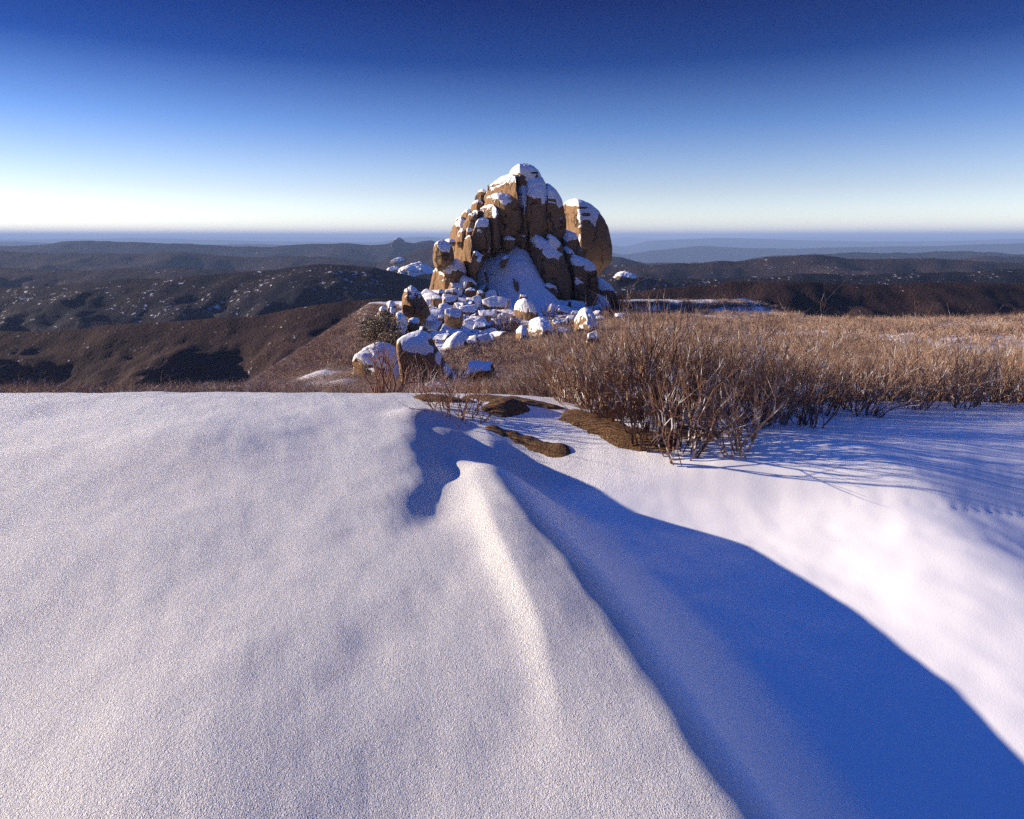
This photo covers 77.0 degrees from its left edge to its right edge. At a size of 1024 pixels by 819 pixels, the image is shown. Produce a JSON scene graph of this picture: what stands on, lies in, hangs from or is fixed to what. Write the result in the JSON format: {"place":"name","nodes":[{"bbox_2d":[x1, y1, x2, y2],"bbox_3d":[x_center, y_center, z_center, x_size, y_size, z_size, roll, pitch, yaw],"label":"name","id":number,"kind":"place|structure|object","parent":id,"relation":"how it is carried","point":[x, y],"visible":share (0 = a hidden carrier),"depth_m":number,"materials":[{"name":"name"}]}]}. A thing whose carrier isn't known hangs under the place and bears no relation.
{"place":"outdoors","nodes":[
{"label":"outdoors","id":0,"kind":"place"},
{"bbox_2d":[0,286,1023,818],"bbox_3d":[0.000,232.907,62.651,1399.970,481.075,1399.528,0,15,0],"label":"snowfield","id":1,"kind":"structure","parent":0,"point":[284,606],"depth_m":2.90,"materials":[{"name":"snow"}]},
{"bbox_2d":[353,342,400,378],"bbox_3d":[-5.893,-1.779,29.401,2.210,2.590,4.644,0,15,0],"label":"boulder","id":2,"kind":"object","parent":1,"relation":"on","point":[362,361],"visible":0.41,"depth_m":27.48,"materials":[{"name":"stone"}]},
{"bbox_2d":[363,309,390,334],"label":"evergreen bush","id":3,"kind":"object","parent":1,"relation":"on","point":[382,313],"visible":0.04,"depth_m":59.74,"materials":[{"name":"green plant"}]},
{"bbox_2d":[357,312,407,342],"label":"evergreen bush","id":4,"kind":"object","parent":1,"relation":"on","point":[375,324],"visible":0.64,"depth_m":51.55,"materials":[{"name":"green plant"}]},
{"bbox_2d":[341,305,432,392],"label":"shrub","id":5,"kind":"object","parent":1,"relation":"on","point":[380,389],"visible":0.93,"depth_m":7.54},
{"bbox_2d":[374,329,402,346],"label":"evergreen bush","id":6,"kind":"object","parent":1,"relation":"on","point":[396,336],"visible":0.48,"depth_m":43.93,"materials":[{"name":"green plant"}]},
{"bbox_2d":[393,312,407,334],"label":"boulder","id":7,"kind":"object","parent":1,"relation":"on","point":[399,315],"visible":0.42,"depth_m":59.65,"materials":[{"name":"stone"}]},
{"bbox_2d":[408,317,419,332],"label":"boulder","id":8,"kind":"object","parent":1,"relation":"on","point":[415,323],"visible":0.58,"depth_m":62.49,"materials":[{"name":"stone"}]},
{"bbox_2d":[401,285,430,325],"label":"boulder","id":9,"kind":"object","parent":1,"relation":"on","point":[414,304],"visible":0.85,"depth_m":68.43,"materials":[{"name":"stone"}]},
{"bbox_2d":[396,330,453,385],"bbox_3d":[-3.356,-1.679,25.471,2.289,2.968,3.365,0,15,0],"label":"boulder","id":10,"kind":"object","parent":1,"relation":"on","point":[417,343],"visible":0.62,"depth_m":24.04,"materials":[{"name":"stone"}]},
{"bbox_2d":[402,351,450,392],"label":"shrub","id":11,"kind":"object","parent":1,"relation":"on","point":[418,391],"visible":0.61,"depth_m":8.55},
{"bbox_2d":[423,320,442,332],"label":"rock slab","id":12,"kind":"object","parent":1,"relation":"on","point":[431,325],"visible":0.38,"depth_m":71.57,"materials":[{"name":"stone"}]},
{"bbox_2d":[432,295,441,307],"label":"rock","id":13,"kind":"object","parent":1,"relation":"on","point":[436,300],"visible":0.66,"depth_m":96.77,"materials":[{"name":"stone"}]},
{"bbox_2d":[430,309,443,318],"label":"rock slab","id":14,"kind":"object","parent":1,"relation":"on","point":[435,313],"visible":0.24,"depth_m":88.40,"materials":[{"name":"stone"}]},
{"bbox_2d":[433,333,450,342],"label":"stone","id":15,"kind":"object","parent":1,"relation":"on","point":[443,337],"visible":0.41,"depth_m":58.02,"materials":[{"name":"stone"}]},
{"bbox_2d":[414,394,474,402],"bbox_3d":[-0.667,-0.078,6.131,0.784,0.192,0.786,0,15,0],"label":"granite hump","id":16,"kind":"object","parent":1,"relation":"on","point":[436,397],"visible":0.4,"depth_m":5.92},
{"bbox_2d":[412,353,484,392],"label":"shrub","id":17,"kind":"object","parent":1,"relation":"on","point":[454,380],"visible":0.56,"depth_m":8.86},
{"bbox_2d":[383,348,517,420],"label":"shrub","id":18,"kind":"object","parent":1,"relation":"on","point":[447,405],"visible":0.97,"depth_m":5.57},
{"bbox_2d":[444,296,457,304],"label":"rock","id":19,"kind":"object","parent":1,"relation":"on","point":[450,300],"visible":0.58,"depth_m":97.31,"materials":[{"name":"stone"}]},
{"bbox_2d":[444,308,462,328],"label":"rock slab","id":20,"kind":"object","parent":1,"relation":"on","point":[454,318],"visible":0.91,"depth_m":75.52,"materials":[{"name":"stone"}]},
{"bbox_2d":[443,331,466,352],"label":"rock","id":21,"kind":"object","parent":1,"relation":"on","point":[458,336],"visible":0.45,"depth_m":45.77,"materials":[{"name":"stone"}]},
{"bbox_2d":[459,304,475,314],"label":"rock","id":22,"kind":"object","parent":1,"relation":"on","point":[468,309],"visible":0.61,"depth_m":92.84,"materials":[{"name":"stone"}]},
{"bbox_2d":[438,395,499,426],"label":"shrub","id":23,"kind":"object","parent":1,"relation":"on","point":[465,406],"visible":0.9,"depth_m":5.45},
{"bbox_2d":[465,287,475,297],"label":"rock","id":24,"kind":"object","parent":1,"relation":"on","point":[471,292],"visible":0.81,"depth_m":102.06,"materials":[{"name":"stone"}]},
{"bbox_2d":[461,366,494,393],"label":"shrub","id":25,"kind":"object","parent":1,"relation":"on","point":[481,390],"visible":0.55,"depth_m":7.85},
{"bbox_2d":[465,361,495,382],"bbox_3d":[-1.205,-1.399,24.588,1.183,0.871,1.059,0,15,0],"label":"rock","id":26,"kind":"object","parent":1,"relation":"on","point":[488,368],"visible":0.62,"depth_m":24.21,"materials":[{"name":"stone"}]},
{"bbox_2d":[478,310,496,321],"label":"rock slab","id":27,"kind":"object","parent":1,"relation":"on","point":[486,312],"visible":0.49,"depth_m":86.68,"materials":[{"name":"stone"}]},
{"bbox_2d":[482,296,509,309],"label":"rock slab","id":28,"kind":"object","parent":1,"relation":"on","point":[492,301],"visible":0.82,"depth_m":96.86,"materials":[{"name":"stone"}]},
{"bbox_2d":[480,396,529,416],"bbox_3d":[-0.041,-0.015,5.881,0.610,0.198,0.798,0,15,0],"label":"granite hump","id":29,"kind":"object","parent":1,"relation":"on","point":[511,407],"visible":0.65,"depth_m":5.71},
{"bbox_2d":[483,295,528,333],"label":"shrub","id":30,"kind":"object","parent":1,"relation":"on","point":[511,324],"visible":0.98,"depth_m":67.46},
{"bbox_2d":[486,358,533,395],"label":"shrub","id":31,"kind":"object","parent":1,"relation":"on","point":[520,386],"visible":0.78,"depth_m":7.57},
{"bbox_2d":[0,296,1023,399],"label":"scrub","id":32,"kind":"object","parent":1,"relation":"on","point":[325,351],"visible":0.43,"depth_m":41.49,"materials":[{"name":"plant"}]},
{"bbox_2d":[462,394,564,408],"bbox_3d":[0.010,-0.063,6.257,1.245,0.197,0.708,9,17,30],"label":"granite hump","id":33,"kind":"object","parent":1,"relation":"on","point":[526,401],"visible":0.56,"depth_m":6.06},
{"bbox_2d":[487,363,542,394],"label":"shrub","id":34,"kind":"object","parent":1,"relation":"on","point":[509,385],"visible":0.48,"depth_m":7.98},
{"bbox_2d":[515,325,528,340],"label":"rock","id":35,"kind":"object","parent":1,"relation":"on","point":[521,330],"visible":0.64,"depth_m":56.46,"materials":[{"name":"stone"}]},
{"bbox_2d":[429,163,616,309],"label":"granite tor","id":36,"kind":"structure","parent":1,"relation":"on","point":[510,235],"depth_m":110.29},
{"bbox_2d":[433,240,453,271],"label":"perched boulder","id":37,"kind":"object","parent":36,"relation":"on","point":[443,255],"visible":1,"depth_m":102.11,"materials":[{"name":"stone"}]},
{"bbox_2d":[514,298,537,320],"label":"domed boulder","id":38,"kind":"object","parent":1,"relation":"on","point":[530,310],"visible":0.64,"depth_m":90.35,"materials":[{"name":"stone"}]},
{"bbox_2d":[494,343,557,395],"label":"shrub","id":39,"kind":"object","parent":1,"relation":"on","point":[533,380],"visible":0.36,"depth_m":7.98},
{"bbox_2d":[485,425,570,457],"bbox_3d":[0.118,0.319,5.268,0.958,0.302,0.340,8,17,27],"label":"granite hump","id":40,"kind":"object","parent":1,"relation":"on","point":[547,449],"visible":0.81,"depth_m":5.19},
{"bbox_2d":[528,317,554,337],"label":"rock","id":41,"kind":"object","parent":1,"relation":"on","point":[538,325],"visible":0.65,"depth_m":60.78,"materials":[{"name":"stone"}]},
{"bbox_2d":[507,334,582,396],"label":"shrub","id":42,"kind":"object","parent":1,"relation":"on","point":[538,377],"visible":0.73,"depth_m":7.03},
{"bbox_2d":[541,303,558,319],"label":"shrub","id":43,"kind":"object","parent":1,"relation":"on","point":[553,316],"visible":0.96,"depth_m":91.44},
{"bbox_2d":[514,326,595,399],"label":"shrub","id":44,"kind":"object","parent":1,"relation":"on","point":[555,360],"visible":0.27,"depth_m":7.81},
{"bbox_2d":[551,318,568,326],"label":"rock","id":45,"kind":"object","parent":1,"relation":"on","point":[563,321],"visible":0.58,"depth_m":78.90,"materials":[{"name":"stone"}]},
{"bbox_2d":[520,311,603,399],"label":"shrub","id":46,"kind":"object","parent":1,"relation":"on","point":[557,363],"visible":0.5,"depth_m":6.76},
{"bbox_2d":[556,305,571,314],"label":"stone","id":47,"kind":"object","parent":1,"relation":"on","point":[568,309],"visible":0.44,"depth_m":99.98,"materials":[{"name":"stone"}]},
{"bbox_2d":[532,318,609,403],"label":"shrub","id":48,"kind":"object","parent":1,"relation":"on","point":[559,386],"visible":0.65,"depth_m":6.43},
{"bbox_2d":[570,300,584,307],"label":"stone","id":49,"kind":"object","parent":1,"relation":"on","point":[576,304],"visible":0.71,"depth_m":109.47,"materials":[{"name":"stone"}]},
{"bbox_2d":[519,314,643,409],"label":"shrub","id":50,"kind":"object","parent":1,"relation":"on","point":[583,397],"visible":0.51,"depth_m":6.15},
{"bbox_2d":[540,318,629,415],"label":"shrub","id":51,"kind":"object","parent":1,"relation":"on","point":[595,411],"visible":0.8,"depth_m":5.73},
{"bbox_2d":[545,312,624,400],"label":"shrub","id":52,"kind":"object","parent":1,"relation":"on","point":[583,360],"visible":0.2,"depth_m":6.83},
{"bbox_2d":[574,307,597,331],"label":"rock","id":53,"kind":"object","parent":1,"relation":"on","point":[581,317],"visible":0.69,"depth_m":62.97,"materials":[{"name":"stone"}]},
{"bbox_2d":[563,198,611,277],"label":"egg boulder","id":54,"kind":"object","parent":1,"relation":"on","point":[586,223],"visible":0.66,"depth_m":131.08,"materials":[{"name":"stone"}]},
{"bbox_2d":[551,311,631,393],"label":"shrub","id":55,"kind":"object","parent":1,"relation":"on","point":[588,346],"visible":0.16,"depth_m":7.79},
{"bbox_2d":[536,276,667,408],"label":"shrub","id":56,"kind":"object","parent":1,"relation":"on","point":[588,365],"visible":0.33,"depth_m":6.24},
{"bbox_2d":[579,320,643,396],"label":"shrub","id":57,"kind":"object","parent":1,"relation":"on","point":[608,367],"visible":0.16,"depth_m":6.58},
{"bbox_2d":[558,409,675,452],"bbox_3d":[0.785,0.209,5.419,0.671,0.232,1.551,-9,18,-31],"label":"granite hump","id":58,"kind":"object","parent":1,"relation":"on","point":[594,424],"visible":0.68,"depth_m":5.22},
{"bbox_2d":[604,288,637,310],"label":"shrub","id":59,"kind":"object","parent":1,"relation":"on","point":[620,302],"visible":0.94,"depth_m":103.92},
{"bbox_2d":[567,297,699,422],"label":"shrub","id":60,"kind":"object","parent":1,"relation":"on","point":[609,391],"visible":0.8,"depth_m":5.38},
{"bbox_2d":[588,303,682,400],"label":"shrub","id":61,"kind":"object","parent":1,"relation":"on","point":[634,338],"visible":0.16,"depth_m":7.10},
{"bbox_2d":[591,288,706,397],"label":"shrub","id":62,"kind":"object","parent":1,"relation":"on","point":[633,331],"visible":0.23,"depth_m":7.39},
{"bbox_2d":[600,358,699,451],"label":"shrub","id":63,"kind":"object","parent":1,"relation":"on","point":[647,424],"visible":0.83,"depth_m":4.95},
{"bbox_2d":[578,277,722,415],"bbox_3d":[1.181,-0.502,5.681,1.383,1.331,0.965,-13,20,-41],"label":"shrub","id":64,"kind":"object","parent":1,"relation":"on","point":[608,354],"visible":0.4,"depth_m":5.72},
{"bbox_2d":[609,295,712,400],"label":"shrub","id":65,"kind":"object","parent":1,"relation":"on","point":[667,351],"visible":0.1,"depth_m":6.23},
{"bbox_2d":[592,273,744,430],"bbox_3d":[1.202,-0.501,5.291,1.153,1.333,1.221,-6,16,-20],"label":"shrub","id":66,"kind":"object","parent":1,"relation":"on","point":[631,374],"visible":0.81,"depth_m":5.20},
{"bbox_2d":[599,288,743,410],"bbox_3d":[1.412,-0.503,5.940,1.232,1.277,1.115,-14,20,-42],"label":"shrub","id":67,"kind":"object","parent":1,"relation":"on","point":[659,348],"visible":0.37,"depth_m":5.92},
{"bbox_2d":[629,303,723,412],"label":"shrub","id":68,"kind":"object","parent":1,"relation":"on","point":[679,343],"visible":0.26,"depth_m":6.05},
{"bbox_2d":[620,289,742,418],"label":"shrub","id":69,"kind":"object","parent":1,"relation":"on","point":[685,374],"visible":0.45,"depth_m":5.44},
{"bbox_2d":[635,320,760,465],"bbox_3d":[1.375,-0.156,4.833,0.954,1.122,1.032,5,16,19],"label":"shrub","id":70,"kind":"object","parent":1,"relation":"on","point":[696,443],"visible":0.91,"depth_m":4.82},
{"bbox_2d":[659,311,752,401],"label":"shrub","id":71,"kind":"object","parent":1,"relation":"on","point":[698,348],"visible":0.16,"depth_m":6.55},
{"bbox_2d":[640,334,790,459],"bbox_3d":[1.492,-0.094,4.774,1.070,0.969,0.938,-7,7,30],"label":"shrub","id":72,"kind":"object","parent":1,"relation":"on","point":[739,423],"visible":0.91,"depth_m":4.78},
{"bbox_2d":[655,326,779,435],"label":"shrub","id":73,"kind":"object","parent":1,"relation":"on","point":[711,411],"visible":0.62,"depth_m":5.04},
{"bbox_2d":[668,297,776,399],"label":"shrub","id":74,"kind":"object","parent":1,"relation":"on","point":[719,345],"visible":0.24,"depth_m":6.24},
{"bbox_2d":[648,288,806,417],"bbox_3d":[1.743,-0.435,5.563,1.301,1.272,1.073,-13,20,-41],"label":"shrub","id":75,"kind":"object","parent":1,"relation":"on","point":[726,381],"visible":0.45,"depth_m":5.54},
{"bbox_2d":[685,335,785,417],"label":"shrub","id":76,"kind":"object","parent":1,"relation":"on","point":[731,385],"visible":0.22,"depth_m":5.53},
{"bbox_2d":[716,314,810,401],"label":"shrub","id":77,"kind":"object","parent":1,"relation":"on","point":[772,357],"visible":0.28,"depth_m":6.42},
{"bbox_2d":[687,292,841,425],"bbox_3d":[2.076,-0.429,5.389,1.253,1.204,1.219,0,6,22],"label":"shrub","id":78,"kind":"object","parent":1,"relation":"on","point":[753,378],"visible":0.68,"depth_m":5.22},
{"bbox_2d":[697,317,835,431],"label":"shrub","id":79,"kind":"object","parent":1,"relation":"on","point":[778,399],"visible":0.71,"depth_m":5.08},
{"bbox_2d":[728,342,807,417],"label":"shrub","id":80,"kind":"object","parent":1,"relation":"on","point":[768,405],"visible":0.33,"depth_m":5.71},
{"bbox_2d":[689,314,863,415],"bbox_3d":[2.290,-0.406,5.919,1.359,1.088,1.296,-9,17,-29],"label":"shrub","id":81,"kind":"object","parent":1,"relation":"on","point":[771,366],"visible":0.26,"depth_m":5.91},
{"bbox_2d":[744,317,840,387],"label":"shrub","id":82,"kind":"object","parent":1,"relation":"on","point":[792,350],"visible":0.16,"depth_m":7.65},
{"bbox_2d":[744,300,848,398],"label":"shrub","id":83,"kind":"object","parent":1,"relation":"on","point":[788,350],"visible":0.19,"depth_m":6.53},
{"bbox_2d":[758,325,859,428],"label":"shrub","id":84,"kind":"object","parent":1,"relation":"on","point":[800,416],"visible":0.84,"depth_m":5.16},
{"bbox_2d":[780,331,854,401],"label":"shrub","id":85,"kind":"object","parent":1,"relation":"on","point":[820,365],"visible":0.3,"depth_m":6.56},
{"bbox_2d":[777,323,880,415],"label":"shrub","id":86,"kind":"object","parent":1,"relation":"on","point":[835,399],"visible":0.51,"depth_m":5.83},
{"bbox_2d":[800,346,872,402],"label":"shrub","id":87,"kind":"object","parent":1,"relation":"on","point":[840,376],"visible":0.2,"depth_m":6.62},
{"bbox_2d":[777,327,896,410],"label":"shrub","id":88,"kind":"object","parent":1,"relation":"on","point":[819,372],"visible":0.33,"depth_m":6.09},
{"bbox_2d":[802,318,898,410],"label":"shrub","id":89,"kind":"object","parent":1,"relation":"on","point":[856,384],"visible":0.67,"depth_m":6.11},
{"bbox_2d":[838,340,910,402],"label":"shrub","id":90,"kind":"object","parent":1,"relation":"on","point":[874,377],"visible":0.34,"depth_m":6.81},
{"bbox_2d":[826,335,924,400],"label":"shrub","id":91,"kind":"object","parent":1,"relation":"on","point":[870,368],"visible":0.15,"depth_m":7.48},
{"bbox_2d":[837,335,914,401],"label":"shrub","id":92,"kind":"object","parent":1,"relation":"on","point":[878,370],"visible":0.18,"depth_m":7.17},
{"bbox_2d":[840,331,941,417],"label":"shrub","id":93,"kind":"object","parent":1,"relation":"on","point":[876,410],"visible":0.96,"depth_m":5.71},
{"bbox_2d":[865,324,946,400],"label":"shrub","id":94,"kind":"object","parent":1,"relation":"on","point":[901,368],"visible":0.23,"depth_m":7.56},
{"bbox_2d":[863,336,988,410],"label":"shrub","id":95,"kind":"object","parent":1,"relation":"on","point":[922,393],"visible":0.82,"depth_m":6.15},
{"bbox_2d":[875,303,999,403],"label":"shrub","id":96,"kind":"object","parent":1,"relation":"on","point":[937,385],"visible":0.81,"depth_m":6.37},
{"bbox_2d":[901,338,977,401],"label":"shrub","id":97,"kind":"object","parent":1,"relation":"on","point":[939,388],"visible":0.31,"depth_m":6.75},
{"bbox_2d":[892,309,988,400],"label":"shrub","id":98,"kind":"object","parent":1,"relation":"on","point":[940,399],"visible":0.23,"depth_m":7.49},
{"bbox_2d":[900,327,1005,401],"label":"shrub","id":99,"kind":"object","parent":1,"relation":"on","point":[940,369],"visible":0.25,"depth_m":7.24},
{"bbox_2d":[926,310,1019,408],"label":"shrub","id":100,"kind":"object","parent":1,"relation":"on","point":[974,402],"visible":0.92,"depth_m":6.24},
{"bbox_2d":[926,314,1023,401],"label":"shrub","id":101,"kind":"object","parent":1,"relation":"on","point":[969,375],"visible":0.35,"depth_m":6.92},
{"bbox_2d":[948,310,1023,405],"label":"shrub","id":102,"kind":"object","parent":1,"relation":"on","point":[1000,399],"visible":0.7,"depth_m":6.44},
{"bbox_2d":[952,324,1023,401],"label":"shrub","id":103,"kind":"object","parent":1,"relation":"on","point":[990,375],"visible":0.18,"depth_m":7.09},
{"bbox_2d":[991,328,1023,402],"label":"shrub","id":104,"kind":"object","parent":1,"relation":"on","point":[1008,389],"visible":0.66,"depth_m":6.62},
{"bbox_2d":[0,281,1023,389],"bbox_3d":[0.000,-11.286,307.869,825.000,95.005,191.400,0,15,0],"label":"hill","id":105,"kind":"structure","parent":0,"point":[219,350],"depth_m":313.40,"materials":[{"name":"plant"}]},
{"bbox_2d":[0,264,1023,331],"bbox_3d":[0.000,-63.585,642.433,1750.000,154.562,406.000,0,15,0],"label":"hill","id":106,"kind":"structure","parent":0,"point":[102,303],"depth_m":655.19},
{"bbox_2d":[613,271,638,280],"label":"outcrop","id":107,"kind":"object","parent":106,"relation":"on","point":[625,275],"visible":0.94,"depth_m":671.42,"materials":[{"name":"stone"}]},
{"bbox_2d":[0,255,1023,287],"bbox_3d":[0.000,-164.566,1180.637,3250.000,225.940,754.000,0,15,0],"label":"hill","id":108,"kind":"structure","parent":0,"point":[763,266],"depth_m":1236.31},
{"bbox_2d":[398,261,433,279],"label":"outcrop","id":109,"kind":"object","parent":108,"relation":"on","point":[419,269],"visible":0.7,"depth_m":1197.95,"materials":[{"name":"stone"}]},
{"bbox_2d":[0,246,1023,270],"bbox_3d":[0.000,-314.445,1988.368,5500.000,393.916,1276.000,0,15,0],"label":"hill","id":110,"kind":"structure","parent":0,"point":[78,261],"depth_m":2094.09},
{"bbox_2d":[0,240,1023,264],"bbox_3d":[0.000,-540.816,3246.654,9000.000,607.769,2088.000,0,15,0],"label":"hill","id":111,"kind":"structure","parent":0,"point":[371,253],"depth_m":3418.50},
{"bbox_2d":[391,237,406,248],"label":"outcrop","id":112,"kind":"object","parent":111,"relation":"on","point":[398,242],"visible":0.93,"depth_m":3388.57,"materials":[{"name":"stone"}]},
{"bbox_2d":[0,237,1023,254],"bbox_3d":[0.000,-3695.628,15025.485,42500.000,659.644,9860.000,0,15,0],"label":"hill","id":113,"kind":"structure","parent":0,"point":[715,242],"depth_m":16163.80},
{"bbox_2d":[0,242,1023,262],"bbox_3d":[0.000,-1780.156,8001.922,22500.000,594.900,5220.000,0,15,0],"label":"hill","id":114,"kind":"structure","parent":0,"point":[700,254],"depth_m":8594.41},
{"bbox_2d":[0,236,1023,246],"bbox_3d":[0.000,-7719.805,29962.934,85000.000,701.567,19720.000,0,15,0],"label":"hill","id":115,"kind":"structure","parent":0,"point":[625,241],"depth_m":32428.86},
{"bbox_2d":[0,0,1023,238],"label":"sky","id":116,"kind":"structure","parent":0,"point":[670,119],"materials":[{"name":"blue"}]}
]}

